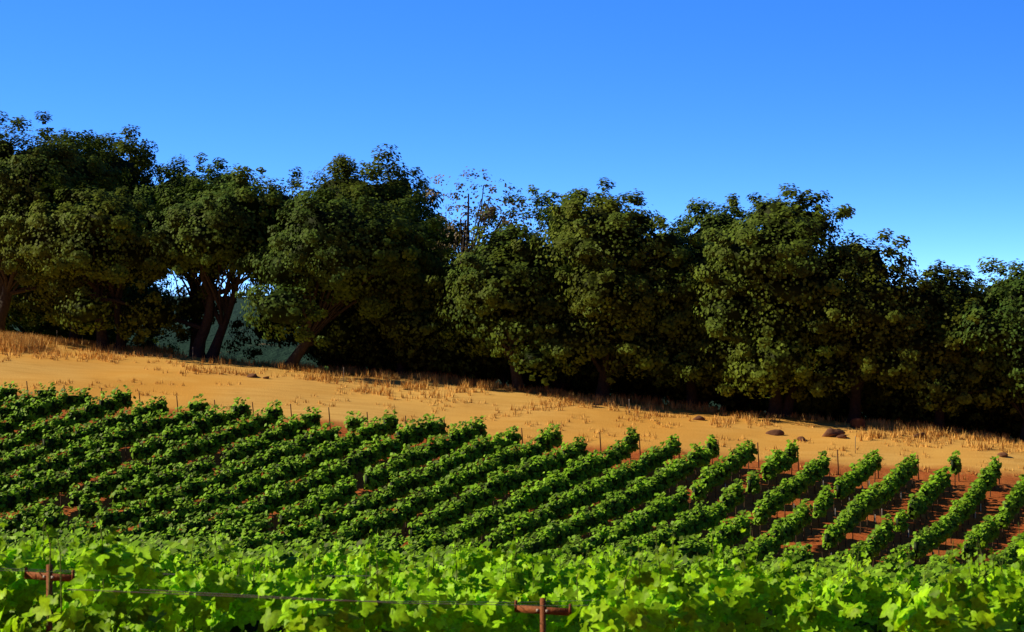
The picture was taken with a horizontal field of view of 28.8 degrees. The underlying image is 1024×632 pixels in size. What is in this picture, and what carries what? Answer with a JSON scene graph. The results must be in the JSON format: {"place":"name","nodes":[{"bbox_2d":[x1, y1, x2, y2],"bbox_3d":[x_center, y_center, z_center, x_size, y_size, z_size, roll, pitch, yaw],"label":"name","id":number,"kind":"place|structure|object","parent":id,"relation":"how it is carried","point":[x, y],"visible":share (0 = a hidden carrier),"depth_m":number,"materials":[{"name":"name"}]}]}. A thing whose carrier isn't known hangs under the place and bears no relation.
{"place":"outdoors","nodes":[
{"label":"outdoors","id":0,"kind":"place"},
{"bbox_2d":[5,307,115,340],"bbox_3d":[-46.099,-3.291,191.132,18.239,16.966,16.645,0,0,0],"label":"shrub","id":1,"kind":"object","parent":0,"point":[37,328],"depth_m":188.71,"materials":[{"name":"green plant"}]},
{"bbox_2d":[308,354,417,371],"bbox_3d":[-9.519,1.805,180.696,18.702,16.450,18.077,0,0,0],"label":"shrub","id":2,"kind":"object","parent":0,"point":[366,366],"depth_m":177.71,"materials":[{"name":"plant"}]},
{"bbox_2d":[0,295,1023,568],"bbox_3d":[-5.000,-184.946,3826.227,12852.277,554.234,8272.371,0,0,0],"label":"terrain","id":3,"kind":"structure","parent":0,"point":[260,391],"depth_m":131.47,"materials":[{"name":"beige soil"}]},
{"bbox_2d":[6,277,67,328],"bbox_3d":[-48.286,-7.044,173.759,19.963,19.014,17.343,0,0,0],"label":"bush","id":4,"kind":"object","parent":3,"relation":"on","point":[37,317],"depth_m":178.97,"materials":[{"name":"green plant"}]},
{"bbox_2d":[0,111,132,333],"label":"oak tree","id":5,"kind":"object","parent":3,"relation":"on","point":[66,151],"depth_m":158.60,"materials":[{"name":"green plant"}]},
{"bbox_2d":[0,180,185,350],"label":"oak tree","id":6,"kind":"object","parent":3,"relation":"on","point":[41,269],"depth_m":152.19,"materials":[{"name":"green plant"}]},
{"bbox_2d":[6,124,190,342],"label":"oak tree","id":7,"kind":"object","parent":3,"relation":"on","point":[143,162],"depth_m":170.32,"materials":[{"name":"green plant"}]},
{"bbox_2d":[19,270,180,353],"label":"oak tree","id":8,"kind":"object","parent":3,"relation":"on","point":[151,287],"depth_m":192.33,"materials":[{"name":"green plant"}]},
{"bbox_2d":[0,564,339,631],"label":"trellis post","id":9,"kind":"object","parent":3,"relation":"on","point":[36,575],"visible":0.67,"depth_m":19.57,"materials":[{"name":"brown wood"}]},
{"bbox_2d":[132,152,267,352],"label":"oak tree","id":10,"kind":"object","parent":3,"relation":"on","point":[180,179],"depth_m":171.48,"materials":[{"name":"green plant"}]},
{"bbox_2d":[111,165,302,359],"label":"oak tree","id":11,"kind":"object","parent":3,"relation":"on","point":[225,214],"depth_m":152.41,"materials":[{"name":"green plant"}]},
{"bbox_2d":[247,373,257,377],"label":"field rock","id":12,"kind":"object","parent":3,"relation":"on","point":[252,375],"visible":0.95,"depth_m":141.20,"materials":[{"name":"brown stone"}]},
{"bbox_2d":[237,191,387,369],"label":"oak tree","id":13,"kind":"object","parent":3,"relation":"on","point":[248,288],"depth_m":163.99,"materials":[{"name":"green plant"}]},
{"bbox_2d":[305,298,362,369],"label":"understory shrub","id":14,"kind":"object","parent":3,"relation":"on","point":[359,365],"depth_m":161.57,"materials":[{"name":"green plant"}]},
{"bbox_2d":[228,181,462,369],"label":"oak tree","id":15,"kind":"object","parent":3,"relation":"on","point":[284,244],"depth_m":146.46,"materials":[{"name":"green plant"}]},
{"bbox_2d":[67,589,627,631],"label":"trellis wire","id":16,"kind":"object","parent":3,"relation":"on","point":[542,609],"visible":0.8,"depth_m":19.15,"materials":[{"name":"grey metal"}]},
{"bbox_2d":[221,143,475,371],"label":"oak tree","id":17,"kind":"object","parent":3,"relation":"on","point":[345,168],"depth_m":163.43,"materials":[{"name":"green plant"}]},
{"bbox_2d":[318,224,457,375],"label":"oak tree","id":18,"kind":"object","parent":3,"relation":"on","point":[410,314],"depth_m":149.10,"materials":[{"name":"green plant"}]},
{"bbox_2d":[360,360,426,373],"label":"understory shrub","id":19,"kind":"object","parent":3,"relation":"on","point":[384,364],"depth_m":162.00,"materials":[{"name":"green plant"}]},
{"bbox_2d":[428,238,517,320],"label":"oak tree","id":20,"kind":"object","parent":3,"relation":"on","point":[446,242],"depth_m":157.92,"materials":[{"name":"green plant"}]},
{"bbox_2d":[426,166,539,378],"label":"tree","id":21,"kind":"object","parent":3,"relation":"on","point":[492,208],"depth_m":153.49,"materials":[{"name":"green plant"}]},
{"bbox_2d":[435,341,530,383],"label":"understory shrub","id":22,"kind":"object","parent":3,"relation":"on","point":[485,378],"depth_m":158.44,"materials":[{"name":"green plant"}]},
{"bbox_2d":[421,222,583,390],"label":"oak tree","id":23,"kind":"object","parent":3,"relation":"on","point":[473,265],"depth_m":142.17,"materials":[{"name":"green plant"}]},
{"bbox_2d":[0,381,1023,576],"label":"vine rows","id":24,"kind":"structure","parent":3,"relation":"on","point":[142,483],"depth_m":110.96,"materials":[{"name":"green plant"}]},
{"bbox_2d":[0,509,1023,631],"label":"vine rows","id":25,"kind":"object","parent":3,"relation":"on","point":[713,597],"visible":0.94,"depth_m":19.16,"materials":[{"name":"green plant"}]},
{"bbox_2d":[0,329,1023,480],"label":"dry grass tufts","id":26,"kind":"object","parent":3,"relation":"on","point":[15,344],"visible":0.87,"depth_m":142.10,"materials":[{"name":"beige plant"}]},
{"bbox_2d":[0,527,1023,631],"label":"vine rows","id":27,"kind":"object","parent":3,"relation":"on","point":[288,557],"depth_m":42.75,"materials":[{"name":"green plant"}]},
{"bbox_2d":[0,504,1022,631],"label":"vine shoots","id":28,"kind":"object","parent":27,"relation":"on","point":[464,559],"visible":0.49,"depth_m":20.29,"materials":[{"name":"green plant"}]},
{"bbox_2d":[0,410,1023,566],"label":"vine trunks","id":29,"kind":"object","parent":3,"relation":"on","point":[669,495],"visible":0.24,"depth_m":113.48,"materials":[{"name":"brown wood"}]},
{"bbox_2d":[26,381,999,554],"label":"vineyard posts","id":30,"kind":"object","parent":3,"relation":"on","point":[639,453],"visible":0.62,"depth_m":123.71,"materials":[{"name":"brown wood"}]},
{"bbox_2d":[507,373,556,389],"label":"understory shrub","id":31,"kind":"object","parent":3,"relation":"on","point":[534,384],"depth_m":159.02,"materials":[{"name":"green plant"}]},
{"bbox_2d":[519,336,591,391],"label":"understory shrub","id":32,"kind":"object","parent":3,"relation":"on","point":[563,378],"depth_m":149.06,"materials":[{"name":"green plant"}]},
{"bbox_2d":[469,184,645,393],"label":"oak tree","id":33,"kind":"object","parent":3,"relation":"on","point":[547,201],"depth_m":157.75,"materials":[{"name":"green plant"}]},
{"bbox_2d":[343,368,855,452],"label":"meadow fence","id":34,"kind":"object","parent":3,"relation":"on","point":[855,436],"visible":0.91,"depth_m":127.56,"materials":[{"name":"brown wood"}]},
{"bbox_2d":[506,177,705,397],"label":"oak tree","id":35,"kind":"object","parent":3,"relation":"on","point":[604,271],"depth_m":141.40,"materials":[{"name":"green plant"}]},
{"bbox_2d":[590,238,683,397],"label":"oak tree","id":36,"kind":"object","parent":3,"relation":"on","point":[612,392],"depth_m":155.34,"materials":[{"name":"green plant"}]},
{"bbox_2d":[607,232,771,407],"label":"oak tree","id":37,"kind":"object","parent":3,"relation":"on","point":[672,322],"depth_m":141.06,"materials":[{"name":"green plant"}]},
{"bbox_2d":[663,391,722,407],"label":"understory shrub","id":38,"kind":"object","parent":3,"relation":"on","point":[684,401],"depth_m":155.61,"materials":[{"name":"green plant"}]},
{"bbox_2d":[692,415,704,419],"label":"field rock","id":39,"kind":"object","parent":3,"relation":"on","point":[698,417],"visible":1,"depth_m":136.12,"materials":[{"name":"brown stone"}]},
{"bbox_2d":[663,354,748,406],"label":"understory shrub","id":40,"kind":"object","parent":3,"relation":"on","point":[707,382],"depth_m":145.89,"materials":[{"name":"green plant"}]},
{"bbox_2d":[712,397,767,413],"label":"understory shrub","id":41,"kind":"object","parent":3,"relation":"on","point":[740,408],"depth_m":153.08,"materials":[{"name":"green plant"}]},
{"bbox_2d":[658,193,828,410],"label":"oak tree","id":42,"kind":"object","parent":3,"relation":"on","point":[696,209],"depth_m":156.67,"materials":[{"name":"green plant"}]},
{"bbox_2d":[703,373,783,411],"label":"understory shrub","id":43,"kind":"object","parent":3,"relation":"on","point":[733,404],"depth_m":145.82,"materials":[{"name":"green plant"}]},
{"bbox_2d":[766,429,784,435],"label":"field rock","id":44,"kind":"object","parent":3,"relation":"on","point":[775,432],"visible":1,"depth_m":132.15,"materials":[{"name":"brown stone"}]},
{"bbox_2d":[675,183,883,416],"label":"oak tree","id":45,"kind":"object","parent":3,"relation":"on","point":[802,253],"depth_m":137.32,"materials":[{"name":"green plant"}]},
{"bbox_2d":[743,353,848,415],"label":"understory shrub","id":46,"kind":"object","parent":3,"relation":"on","point":[803,405],"depth_m":143.39,"materials":[{"name":"green plant"}]},
{"bbox_2d":[822,428,844,436],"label":"field rock","id":47,"kind":"object","parent":3,"relation":"on","point":[830,432],"visible":0.97,"depth_m":131.96,"materials":[{"name":"brown stone"}]},
{"bbox_2d":[836,434,846,438],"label":"field rock","id":48,"kind":"object","parent":3,"relation":"on","point":[843,436],"visible":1,"depth_m":131.31,"materials":[{"name":"brown stone"}]},
{"bbox_2d":[750,228,960,422],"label":"oak tree","id":49,"kind":"object","parent":3,"relation":"on","point":[866,361],"depth_m":136.85,"materials":[{"name":"green plant"}]},
{"bbox_2d":[850,418,865,427],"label":"field rock","id":50,"kind":"object","parent":3,"relation":"on","point":[857,423],"visible":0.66,"depth_m":135.68,"materials":[{"name":"brown stone"}]},
{"bbox_2d":[914,433,925,437],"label":"field rock","id":51,"kind":"object","parent":3,"relation":"on","point":[917,435],"visible":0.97,"depth_m":132.40,"materials":[{"name":"brown stone"}]},
{"bbox_2d":[853,259,1023,431],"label":"oak tree","id":52,"kind":"object","parent":3,"relation":"on","point":[976,295],"depth_m":136.39,"materials":[{"name":"green plant"}]},
{"bbox_2d":[935,273,1023,440],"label":"oak tree","id":53,"kind":"object","parent":3,"relation":"on","point":[1008,311],"depth_m":135.09,"materials":[{"name":"green plant"}]},
{"bbox_2d":[951,423,1011,437],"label":"understory shrub","id":54,"kind":"object","parent":3,"relation":"on","point":[975,430],"depth_m":147.72,"materials":[{"name":"green plant"}]},
{"bbox_2d":[944,378,1021,433],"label":"understory shrub","id":55,"kind":"object","parent":3,"relation":"on","point":[974,416],"depth_m":140.41,"materials":[{"name":"green plant"}]},
{"bbox_2d":[959,256,1023,427],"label":"oak tree","id":56,"kind":"object","parent":3,"relation":"on","point":[1001,270],"depth_m":145.75,"materials":[{"name":"green plant"}]},
{"bbox_2d":[997,452,1007,456],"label":"field rock","id":57,"kind":"object","parent":3,"relation":"on","point":[1002,454],"visible":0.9,"depth_m":127.68,"materials":[{"name":"brown stone"}]},
{"bbox_2d":[0,0,1023,296],"label":"sky","id":58,"kind":"structure","parent":0,"point":[909,113],"materials":[{"name":"blue"}]}
]}

